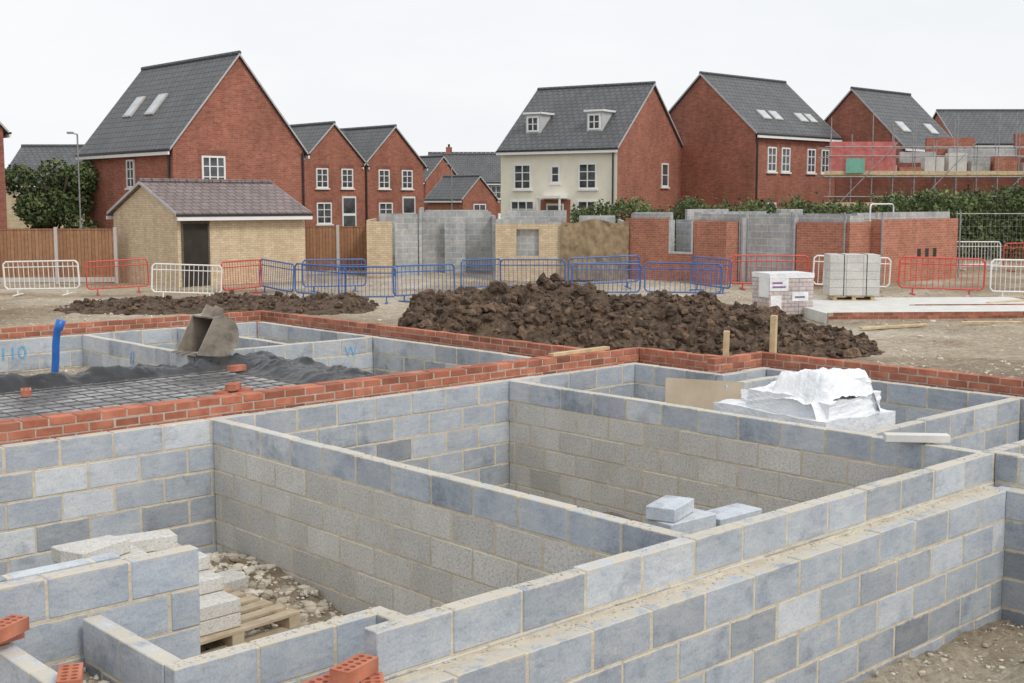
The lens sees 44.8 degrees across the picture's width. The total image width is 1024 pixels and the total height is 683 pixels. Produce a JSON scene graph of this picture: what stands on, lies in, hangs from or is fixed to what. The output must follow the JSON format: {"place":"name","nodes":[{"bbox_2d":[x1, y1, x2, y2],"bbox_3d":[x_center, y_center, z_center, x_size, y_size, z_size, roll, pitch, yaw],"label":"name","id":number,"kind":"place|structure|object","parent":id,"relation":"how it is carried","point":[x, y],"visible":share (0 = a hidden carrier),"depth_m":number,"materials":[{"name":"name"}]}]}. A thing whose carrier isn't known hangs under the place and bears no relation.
{"place":"outdoors","nodes":[
{"label":"outdoors","id":0,"kind":"place"},
{"bbox_2d":[120,548,145,559],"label":"concrete block","id":1,"kind":"object","parent":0,"point":[134,551],"depth_m":8.73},
{"bbox_2d":[61,535,129,562],"bbox_3d":[-2.877,1.448,8.598,0.215,0.100,0.440,3,7,27],"label":"concrete block","id":2,"kind":"object","parent":1,"relation":"on","point":[118,545],"depth_m":8.55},
{"bbox_2d":[0,236,1023,682],"bbox_3d":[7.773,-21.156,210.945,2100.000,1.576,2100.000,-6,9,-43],"label":"ground","id":3,"kind":"structure","parent":0,"point":[968,344],"depth_m":26.86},
{"bbox_2d":[0,122,11,228],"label":"brick house","id":4,"kind":"structure","parent":3,"relation":"on","point":[5,132],"depth_m":49.54,"materials":[{"name":"brick"}]},
{"bbox_2d":[0,642,56,682],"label":"block wall","id":5,"kind":"structure","parent":3,"relation":"on","point":[18,664],"depth_m":5.79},
{"bbox_2d":[0,632,24,644],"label":"loose brick","id":6,"kind":"object","parent":5,"relation":"on","point":[19,636],"visible":0.2,"depth_m":6.06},
{"bbox_2d":[0,614,29,642],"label":"loose brick","id":7,"kind":"object","parent":6,"relation":"on","point":[12,625],"visible":1,"depth_m":5.95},
{"bbox_2d":[56,662,83,682],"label":"loose brick","id":8,"kind":"object","parent":5,"relation":"on","point":[71,673],"visible":1,"depth_m":5.48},
{"bbox_2d":[2,260,79,295],"bbox_3d":[-14.141,-1.914,37.352,2.419,1.042,0.560,-1,9,7],"label":"crowd barrier","id":9,"kind":"object","parent":3,"relation":"on","point":[39,288],"visible":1,"depth_m":37.33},
{"bbox_2d":[6,144,84,228],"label":"brick house","id":10,"kind":"structure","parent":3,"relation":"on","point":[31,155],"depth_m":72.48,"materials":[{"name":"grey tile"}]},
{"bbox_2d":[5,158,101,228],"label":"tree","id":11,"kind":"object","parent":3,"relation":"on","point":[49,202],"visible":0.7,"depth_m":52.90,"materials":[{"name":"green plant"}]},
{"bbox_2d":[51,318,65,372],"bbox_3d":[-5.832,0.174,15.249,0.746,0.916,0.109,0,6,0],"label":"blue service pipe","id":12,"kind":"object","parent":3,"relation":"on","point":[59,325],"visible":0.56,"depth_m":15.20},
{"bbox_2d":[0,227,118,282],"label":"wooden fence","id":13,"kind":"object","parent":3,"relation":"on","point":[81,246],"visible":0.85,"depth_m":43.38,"materials":[{"name":"wood"}]},
{"bbox_2d":[0,552,119,581],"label":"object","id":14,"kind":"structure","parent":3,"relation":"on","point":[38,571],"depth_m":6.61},
{"bbox_2d":[0,544,200,669],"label":"block wall","id":15,"kind":"structure","parent":3,"relation":"on","point":[155,599],"depth_m":6.57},
{"bbox_2d":[85,258,148,295],"bbox_3d":[-12.122,-1.991,38.199,1.865,1.042,0.560,-5,8,-25],"label":"crowd barrier","id":16,"kind":"object","parent":3,"relation":"on","point":[124,286],"visible":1,"depth_m":38.16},
{"bbox_2d":[0,322,256,371],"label":"block wall","id":17,"kind":"structure","parent":3,"relation":"on","point":[29,354],"depth_m":17.81,"materials":[{"name":"grey concrete"}]},
{"bbox_2d":[83,615,180,682],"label":"block wall","id":18,"kind":"structure","parent":3,"relation":"on","point":[114,652],"depth_m":6.13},
{"bbox_2d":[0,310,264,339],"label":"brick wall","id":19,"kind":"structure","parent":3,"relation":"on","point":[82,328],"depth_m":18.47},
{"bbox_2d":[82,334,193,366],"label":"block wall","id":20,"kind":"structure","parent":3,"relation":"on","point":[100,351],"depth_m":17.00,"materials":[{"name":"grey concrete"}]},
{"bbox_2d":[151,263,222,296],"bbox_3d":[-9.646,-1.776,36.863,2.105,1.042,0.560,2,3,0],"label":"crowd barrier","id":21,"kind":"object","parent":3,"relation":"on","point":[184,270],"visible":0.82,"depth_m":36.85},
{"bbox_2d":[75,50,309,227],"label":"brick house","id":22,"kind":"structure","parent":3,"relation":"on","point":[218,116],"depth_m":50.96,"materials":[{"name":"brick"}]},
{"bbox_2d":[199,150,226,178],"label":"window","id":23,"kind":"structure","parent":22,"relation":"in","point":[213,166],"depth_m":49.69,"materials":[{"name":"white plastic"}]},
{"bbox_2d":[0,351,384,394],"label":"damp proof membrane","id":24,"kind":"object","parent":3,"relation":"on","point":[306,370],"visible":0.27,"depth_m":14.61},
{"bbox_2d":[0,372,293,418],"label":"wet sheeting","id":25,"kind":"object","parent":24,"relation":"on","point":[85,405],"visible":0.3,"depth_m":13.43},
{"bbox_2d":[0,369,302,417],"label":"steel reinforcement mesh","id":26,"kind":"object","parent":25,"relation":"on","point":[113,394],"visible":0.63,"depth_m":13.37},
{"bbox_2d":[106,178,312,286],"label":"brick garage","id":27,"kind":"structure","parent":3,"relation":"on","point":[195,221],"depth_m":42.93,"materials":[{"name":"brick"}]},
{"bbox_2d":[183,223,208,286],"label":"doorway","id":28,"kind":"structure","parent":27,"relation":"in","point":[195,236],"depth_m":41.67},
{"bbox_2d":[54,290,379,314],"bbox_3d":[-7.979,-1.034,33.088,8.998,0.636,3.999,0,6,0],"label":"soil mound","id":29,"kind":"object","parent":3,"relation":"on","point":[318,303],"visible":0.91,"depth_m":32.16,"materials":[{"name":"soil"}]},
{"bbox_2d":[177,328,288,348],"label":"block wall","id":30,"kind":"structure","parent":3,"relation":"on","point":[245,342],"depth_m":17.45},
{"bbox_2d":[221,259,263,292],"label":"crowd barrier","id":31,"kind":"object","parent":3,"relation":"on","point":[245,266],"visible":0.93,"depth_m":37.84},
{"bbox_2d":[200,587,299,653],"bbox_3d":[-2.250,2.050,8.977,0.900,0.130,1.100,6,8,41],"label":"wooden pallet","id":32,"kind":"object","parent":3,"relation":"on","point":[256,611],"visible":0.36,"depth_m":8.99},
{"bbox_2d":[200,612,240,636],"bbox_3d":[-2.139,1.964,8.678,0.440,0.100,0.215,-6,9,-44],"label":"concrete block","id":33,"kind":"object","parent":32,"relation":"on","point":[219,624],"depth_m":8.64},
{"bbox_2d":[200,591,240,621],"bbox_3d":[-2.138,1.860,8.668,0.440,0.100,0.215,-6,9,-44],"label":"concrete block","id":34,"kind":"object","parent":33,"relation":"on","point":[217,605],"depth_m":8.66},
{"bbox_2d":[198,570,223,594],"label":"concrete block","id":35,"kind":"object","parent":34,"relation":"on","point":[210,581],"depth_m":8.85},
{"bbox_2d":[217,569,248,591],"bbox_3d":[-2.303,1.901,9.728,0.215,0.100,0.440,13,14,40],"label":"concrete block","id":36,"kind":"object","parent":32,"relation":"on","point":[234,579],"depth_m":9.78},
{"bbox_2d":[257,258,293,294],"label":"crowd barrier","id":37,"kind":"object","parent":3,"relation":"on","point":[284,268],"visible":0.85,"depth_m":37.94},
{"bbox_2d":[165,606,388,682],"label":"block wall","id":38,"kind":"structure","parent":3,"relation":"on","point":[305,654],"depth_m":6.11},
{"bbox_2d":[192,336,372,372],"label":"block wall","id":39,"kind":"structure","parent":3,"relation":"on","point":[352,353],"depth_m":17.17,"materials":[{"name":"grey concrete"}]},
{"bbox_2d":[170,305,238,356],"bbox_3d":[-3.940,-0.145,15.886,0.536,0.650,0.713,6,3,45],"label":"excavator bucket","id":40,"kind":"object","parent":39,"relation":"on","point":[211,331],"visible":1,"depth_m":15.86,"materials":[{"name":"metal"}]},
{"bbox_2d":[0,354,571,421],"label":"brick wall","id":41,"kind":"structure","parent":3,"relation":"on","point":[274,388],"depth_m":11.81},
{"bbox_2d":[0,363,634,574],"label":"block wall","id":42,"kind":"structure","parent":3,"relation":"on","point":[63,490],"depth_m":10.84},
{"bbox_2d":[294,263,345,295],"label":"crowd barrier","id":43,"kind":"object","parent":3,"relation":"on","point":[311,270],"visible":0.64,"depth_m":35.57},
{"bbox_2d":[0,347,643,444],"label":"brick wall","id":44,"kind":"structure","parent":3,"relation":"on","point":[49,427],"depth_m":11.70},
{"bbox_2d":[290,121,369,227],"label":"brick house","id":45,"kind":"structure","parent":3,"relation":"on","point":[334,176],"depth_m":69.89,"materials":[{"name":"brick"}]},
{"bbox_2d":[314,164,329,189],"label":"window","id":46,"kind":"structure","parent":45,"relation":"in","point":[321,169],"depth_m":69.25,"materials":[{"name":"white plastic"}]},
{"bbox_2d":[315,198,333,225],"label":"window","id":47,"kind":"structure","parent":45,"relation":"in","point":[323,210],"depth_m":69.52,"materials":[{"name":"white plastic"}]},
{"bbox_2d":[339,165,354,189],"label":"window","id":48,"kind":"structure","parent":45,"relation":"in","point":[346,170],"depth_m":70.39,"materials":[{"name":"white plastic"}]},
{"bbox_2d":[342,196,356,225],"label":"door","id":49,"kind":"structure","parent":45,"relation":"in","point":[348,202],"depth_m":70.65,"materials":[{"name":"white plastic"}]},
{"bbox_2d":[302,259,365,292],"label":"crowd barrier","id":50,"kind":"object","parent":3,"relation":"on","point":[340,264],"visible":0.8,"depth_m":38.97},
{"bbox_2d":[305,225,366,273],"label":"wooden fence","id":51,"kind":"object","parent":3,"relation":"on","point":[324,242],"visible":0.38,"depth_m":47.62,"materials":[{"name":"wood"}]},
{"bbox_2d":[338,266,395,303],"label":"crowd barrier","id":52,"kind":"object","parent":3,"relation":"on","point":[365,273],"visible":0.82,"depth_m":34.62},
{"bbox_2d":[339,124,427,225],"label":"brick house","id":53,"kind":"structure","parent":3,"relation":"on","point":[394,172],"depth_m":72.73,"materials":[{"name":"brick"}]},
{"bbox_2d":[377,166,391,189],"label":"window","id":54,"kind":"structure","parent":53,"relation":"in","point":[383,175],"depth_m":72.17,"materials":[{"name":"white plastic"}]},
{"bbox_2d":[400,166,413,189],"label":"window","id":55,"kind":"structure","parent":53,"relation":"in","point":[406,171],"depth_m":73.31,"materials":[{"name":"white plastic"}]},
{"bbox_2d":[257,321,530,374],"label":"block wall","id":56,"kind":"structure","parent":3,"relation":"on","point":[391,356],"depth_m":17.25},
{"bbox_2d":[261,311,584,356],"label":"brick wall","id":57,"kind":"structure","parent":3,"relation":"on","point":[522,348],"depth_m":17.20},
{"bbox_2d":[392,264,454,301],"bbox_3d":[-2.500,-1.680,35.531,2.183,1.042,0.560,-5,6,-40],"label":"crowd barrier","id":58,"kind":"object","parent":3,"relation":"on","point":[422,271],"visible":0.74,"depth_m":35.49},
{"bbox_2d":[366,207,500,276],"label":"unfinished garage","id":59,"kind":"structure","parent":3,"relation":"on","point":[455,238],"depth_m":47.66,"materials":[{"name":"concrete"}]},
{"bbox_2d":[420,155,457,211],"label":"brick house","id":60,"kind":"structure","parent":3,"relation":"on","point":[438,168],"depth_m":94.99,"materials":[{"name":"brick"}]},
{"bbox_2d":[213,419,687,615],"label":"block wall","id":61,"kind":"structure","parent":3,"relation":"on","point":[345,531],"depth_m":9.19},
{"bbox_2d":[424,174,499,215],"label":"brick house","id":62,"kind":"structure","parent":3,"relation":"on","point":[473,192],"depth_m":90.79,"materials":[{"name":"grey tile"}]},
{"bbox_2d":[442,153,500,218],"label":"brick house","id":63,"kind":"structure","parent":3,"relation":"on","point":[487,166],"depth_m":105.85,"materials":[{"name":"grey tile"}]},
{"bbox_2d":[460,258,500,287],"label":"crowd barrier","id":64,"kind":"object","parent":3,"relation":"on","point":[482,265],"visible":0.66,"depth_m":37.87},
{"bbox_2d":[2,279,1023,378],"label":"gravel","id":65,"kind":"structure","parent":3,"relation":"on","point":[939,357],"depth_m":25.42,"materials":[{"name":"gravel"}]},
{"bbox_2d":[499,259,565,286],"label":"crowd barrier","id":66,"kind":"object","parent":3,"relation":"on","point":[534,265],"visible":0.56,"depth_m":38.25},
{"bbox_2d":[53,552,1023,682],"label":"rubble","id":67,"kind":"object","parent":3,"relation":"on","point":[266,594],"visible":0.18,"depth_m":9.73,"materials":[{"name":"gravel"}]},
{"bbox_2d":[495,210,628,280],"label":"unfinished garage","id":68,"kind":"structure","parent":3,"relation":"on","point":[537,234],"depth_m":44.37,"materials":[{"name":"brick"}]},
{"bbox_2d":[496,81,683,224],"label":"brick house","id":69,"kind":"structure","parent":3,"relation":"on","point":[564,147],"depth_m":61.89,"materials":[{"name":"white brick"}]},
{"bbox_2d":[512,164,532,190],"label":"window","id":70,"kind":"structure","parent":69,"relation":"in","point":[522,172],"depth_m":62.20,"materials":[{"name":"white plastic"}]},
{"bbox_2d":[576,163,597,190],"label":"window","id":71,"kind":"structure","parent":69,"relation":"in","point":[587,172],"depth_m":60.26,"materials":[{"name":"white plastic"}]},
{"bbox_2d":[567,255,639,288],"bbox_3d":[2.902,-2.172,39.200,2.367,1.042,0.560,-3,11,-12],"label":"crowd barrier","id":72,"kind":"object","parent":3,"relation":"on","point":[615,261],"visible":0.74,"depth_m":39.21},
{"bbox_2d":[571,263,641,294],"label":"crowd barrier","id":73,"kind":"object","parent":3,"relation":"on","point":[618,269],"visible":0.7,"depth_m":36.24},
{"bbox_2d":[398,272,884,358],"bbox_3d":[2.327,-0.532,23.954,9.180,1.636,5.177,0,6,0],"label":"soil mound","id":74,"kind":"object","parent":3,"relation":"on","point":[553,309],"visible":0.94,"depth_m":22.32,"materials":[{"name":"soil"}]},
{"bbox_2d":[632,362,719,401],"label":"block wall","id":75,"kind":"structure","parent":3,"relation":"on","point":[649,381],"depth_m":14.49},
{"bbox_2d":[639,348,723,371],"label":"brick wall","id":76,"kind":"structure","parent":3,"relation":"on","point":[679,359],"depth_m":14.64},
{"bbox_2d":[644,262,722,293],"bbox_3d":[4.873,-1.730,35.444,2.206,1.042,0.560,2,4,10],"label":"crowd barrier","id":77,"kind":"object","parent":3,"relation":"on","point":[680,269],"visible":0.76,"depth_m":35.43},
{"bbox_2d":[364,440,1023,681],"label":"block wall","id":78,"kind":"structure","parent":3,"relation":"on","point":[407,644],"depth_m":6.79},
{"bbox_2d":[385,486,1005,682],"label":"block wall","id":79,"kind":"structure","parent":3,"relation":"on","point":[861,606],"depth_m":7.52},
{"bbox_2d":[359,672,384,682],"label":"loose brick","id":80,"kind":"object","parent":79,"relation":"on","point":[377,677],"visible":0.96,"depth_m":5.41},
{"bbox_2d":[330,653,378,682],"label":"loose brick","id":81,"kind":"object","parent":80,"relation":"on","point":[359,667],"visible":1,"depth_m":5.38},
{"bbox_2d":[0,382,999,677],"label":"mortar crumbs","id":82,"kind":"object","parent":79,"relation":"on","point":[528,584],"visible":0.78,"depth_m":6.47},
{"bbox_2d":[689,256,731,293],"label":"crowd barrier","id":83,"kind":"object","parent":3,"relation":"on","point":[711,285],"visible":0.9,"depth_m":37.23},
{"bbox_2d":[568,189,869,250],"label":"hedge","id":84,"kind":"object","parent":3,"relation":"on","point":[625,208],"visible":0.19,"depth_m":53.22,"materials":[{"name":"green plant"}]},
{"bbox_2d":[707,352,761,373],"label":"brick wall","id":85,"kind":"structure","parent":3,"relation":"on","point":[731,363],"depth_m":14.23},
{"bbox_2d":[716,367,768,381],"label":"block wall","id":86,"kind":"structure","parent":3,"relation":"on","point":[747,374],"depth_m":14.04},
{"bbox_2d":[509,380,981,522],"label":"block wall","id":87,"kind":"structure","parent":3,"relation":"on","point":[630,457],"depth_m":11.72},
{"bbox_2d":[883,432,949,442],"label":"concrete lintel","id":88,"kind":"structure","parent":87,"relation":"on","point":[898,437],"depth_m":9.82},
{"bbox_2d":[725,375,778,390],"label":"block wall","id":89,"kind":"structure","parent":3,"relation":"on","point":[757,382],"depth_m":13.41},
{"bbox_2d":[665,378,743,409],"bbox_3d":[2.003,0.758,12.962,0.840,0.720,0.021,3,-8,-5],"label":"plywood board","id":90,"kind":"object","parent":89,"relation":"attached to","point":[699,393],"visible":0.36,"depth_m":12.98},
{"bbox_2d":[668,71,842,219],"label":"brick house","id":91,"kind":"structure","parent":3,"relation":"on","point":[743,138],"depth_m":64.29,"materials":[{"name":"brick"}]},
{"bbox_2d":[766,142,777,173],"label":"window","id":92,"kind":"structure","parent":91,"relation":"in","point":[771,147],"depth_m":63.01,"materials":[{"name":"white plastic"}]},
{"bbox_2d":[780,143,791,173],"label":"window","id":93,"kind":"structure","parent":91,"relation":"in","point":[785,147],"depth_m":63.81,"materials":[{"name":"white plastic"}]},
{"bbox_2d":[729,255,808,289],"bbox_3d":[7.785,-2.103,37.675,2.449,1.042,0.560,0,8,-5],"label":"crowd barrier","id":94,"kind":"object","parent":3,"relation":"on","point":[761,261],"visible":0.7,"depth_m":37.63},
{"bbox_2d":[752,271,814,315],"bbox_3d":[6.365,-1.091,29.251,1.156,1.077,0.885,-2,7,-16],"label":"block pack","id":95,"kind":"object","parent":3,"relation":"on","point":[789,293],"visible":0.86,"depth_m":28.86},
{"bbox_2d":[625,203,961,285],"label":"unfinished brick house","id":96,"kind":"structure","parent":3,"relation":"on","point":[894,237],"depth_m":40.37,"materials":[{"name":"red brick"}]},
{"bbox_2d":[713,367,895,431],"bbox_3d":[2.824,0.986,12.123,1.031,1.547,1.424,-5,8,-37],"label":"wrapped pack","id":97,"kind":"object","parent":3,"relation":"on","point":[845,399],"visible":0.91,"depth_m":11.66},
{"bbox_2d":[824,86,950,162],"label":"brick house","id":98,"kind":"structure","parent":3,"relation":"on","point":[851,113],"depth_m":67.47,"materials":[{"name":"brick"}]},
{"bbox_2d":[758,351,1023,396],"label":"brick wall","id":99,"kind":"structure","parent":3,"relation":"on","point":[958,380],"depth_m":13.20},
{"bbox_2d":[767,368,1023,440],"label":"block wall","id":100,"kind":"structure","parent":3,"relation":"on","point":[907,402],"depth_m":12.89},
{"bbox_2d":[800,297,1023,323],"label":"concrete slab","id":101,"kind":"structure","parent":3,"relation":"on","point":[820,309],"depth_m":29.11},
{"bbox_2d":[823,253,880,300],"bbox_3d":[8.515,-1.629,31.201,1.213,1.144,0.931,0,6,4],"label":"block pack","id":102,"kind":"object","parent":101,"relation":"on","point":[853,276],"visible":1,"depth_m":30.75,"materials":[{"name":"concrete"}]},
{"bbox_2d":[817,108,1023,235],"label":"scaffolding","id":103,"kind":"object","parent":3,"relation":"on","point":[851,159],"visible":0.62,"depth_m":59.62,"materials":[{"name":"metal"}]},
{"bbox_2d":[827,311,1023,323],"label":"brick edging","id":104,"kind":"object","parent":3,"relation":"on","point":[844,317],"visible":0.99,"depth_m":27.31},
{"bbox_2d":[834,134,1023,233],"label":"unfinished brick house","id":105,"kind":"structure","parent":3,"relation":"on","point":[880,185],"depth_m":61.53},
{"bbox_2d":[864,398,1019,450],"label":"block wall","id":106,"kind":"structure","parent":3,"relation":"on","point":[985,426],"depth_m":11.53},
{"bbox_2d":[898,256,985,294],"bbox_3d":[11.721,-1.773,33.913,2.315,1.042,0.560,2,5,5],"label":"crowd barrier","id":107,"kind":"object","parent":3,"relation":"on","point":[939,264],"visible":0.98,"depth_m":33.89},
{"bbox_2d":[870,181,1023,258],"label":"hedge","id":108,"kind":"object","parent":3,"relation":"on","point":[1012,203],"visible":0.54,"depth_m":49.77,"materials":[{"name":"green plant"}]},
{"bbox_2d":[932,109,1023,147],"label":"brick house","id":109,"kind":"structure","parent":3,"relation":"on","point":[981,126],"depth_m":83.18,"materials":[{"name":"grey tile"}]},
{"bbox_2d":[956,211,1023,266],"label":"fence panel","id":110,"kind":"object","parent":3,"relation":"on","point":[969,226],"visible":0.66,"depth_m":44.80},
{"bbox_2d":[989,259,1023,296],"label":"crowd barrier","id":111,"kind":"object","parent":3,"relation":"on","point":[1006,260],"visible":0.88,"depth_m":32.56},
{"bbox_2d":[994,451,1023,488],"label":"block wall","id":112,"kind":"structure","parent":3,"relation":"on","point":[1009,469],"depth_m":9.43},
{"bbox_2d":[995,486,1023,626],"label":"block wall","id":113,"kind":"structure","parent":3,"relation":"on","point":[1012,600],"depth_m":9.24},
{"bbox_2d":[0,0,1023,167],"label":"sky","id":114,"kind":"structure","parent":0,"point":[460,74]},
{"bbox_2d":[646,508,715,533],"bbox_3d":[1.089,1.169,7.990,0.440,0.100,0.215,-5,8,-41],"label":"concrete block","id":115,"kind":"object","parent":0,"point":[696,520],"depth_m":7.92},
{"bbox_2d":[646,495,693,522],"bbox_3d":[1.015,1.073,7.979,0.200,0.090,0.340,4,7,29],"label":"concrete block","id":116,"kind":"object","parent":115,"relation":"on","point":[670,508],"depth_m":7.87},
{"bbox_2d":[707,503,761,526],"bbox_3d":[1.446,1.177,8.283,0.440,0.100,0.215,-6,8,-41],"label":"concrete block","id":117,"kind":"object","parent":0,"point":[735,512],"depth_m":8.26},
{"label":"concrete block","id":118,"kind":"object","parent":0,"visible":0},
{"bbox_2d":[119,529,177,551],"bbox_3d":[-2.715,1.481,9.166,0.440,0.100,0.215,-4,7,-31],"label":"concrete block","id":119,"kind":"object","parent":118,"relation":"on","point":[155,540],"depth_m":9.14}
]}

